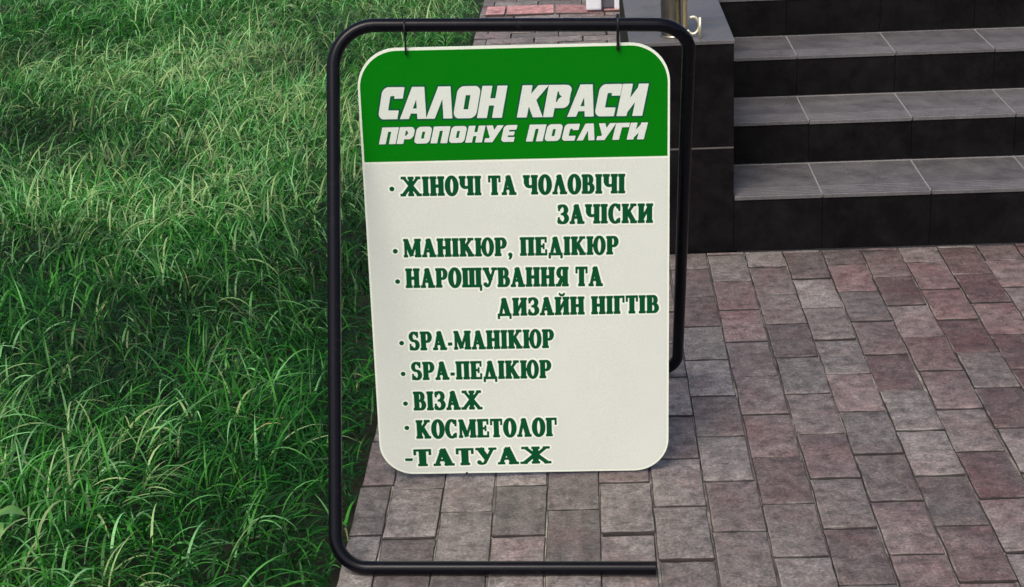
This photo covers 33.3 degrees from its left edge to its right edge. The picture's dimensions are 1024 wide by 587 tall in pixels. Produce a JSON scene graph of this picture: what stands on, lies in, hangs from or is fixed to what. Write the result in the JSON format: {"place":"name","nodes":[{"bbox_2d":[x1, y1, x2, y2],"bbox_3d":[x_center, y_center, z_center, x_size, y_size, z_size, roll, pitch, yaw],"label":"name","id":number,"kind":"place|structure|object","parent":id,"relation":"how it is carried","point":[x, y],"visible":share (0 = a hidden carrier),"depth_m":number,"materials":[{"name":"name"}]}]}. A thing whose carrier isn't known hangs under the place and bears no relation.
{"place":"outdoors","nodes":[
{"label":"outdoors","id":0,"kind":"place"},
{"bbox_2d":[0,0,483,586],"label":"ground","id":1,"kind":"structure","parent":0,"point":[354,492],"depth_m":4.24,"materials":[{"name":"green plant"}]},
{"bbox_2d":[0,505,25,537],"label":"broadleaf weed","id":2,"kind":"object","parent":1,"relation":"on","point":[11,509],"visible":1,"depth_m":3.06,"materials":[{"name":"green plant"}]},
{"bbox_2d":[486,5,618,17],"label":"pink kerb","id":3,"kind":"structure","parent":1,"relation":"on","point":[521,10],"depth_m":7.62,"materials":[{"name":"stone"}]},
{"bbox_2d":[586,0,618,9],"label":"white frame","id":4,"kind":"object","parent":3,"relation":"on","point":[594,5],"visible":0.79,"depth_m":7.56,"materials":[{"name":"plastic"}]},
{"bbox_2d":[336,0,1023,586],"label":"pavement","id":5,"kind":"structure","parent":0,"point":[844,418],"depth_m":3.35,"materials":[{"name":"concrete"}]},
{"bbox_2d":[326,13,695,574],"bbox_3d":[0.009,-0.087,3.227,0.672,0.906,0.906,-2,20,3],"label":"sign stand","id":6,"kind":"object","parent":5,"relation":"on","point":[516,197],"visible":1,"depth_m":3.16,"materials":[{"name":"black metal"}]},
{"bbox_2d":[619,0,734,254],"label":"stair side block","id":7,"kind":"structure","parent":5,"relation":"on","point":[711,218],"depth_m":4.43,"materials":[{"name":"tile"}]},
{"bbox_2d":[660,0,701,38],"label":"stair railing","id":8,"kind":"object","parent":7,"relation":"on","point":[670,9],"visible":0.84,"depth_m":4.36,"materials":[{"name":"silver metal"}]},
{"bbox_2d":[718,0,1023,252],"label":"entrance steps","id":9,"kind":"structure","parent":5,"relation":"on","point":[862,124],"depth_m":4.72,"materials":[{"name":"tile"}]}
]}

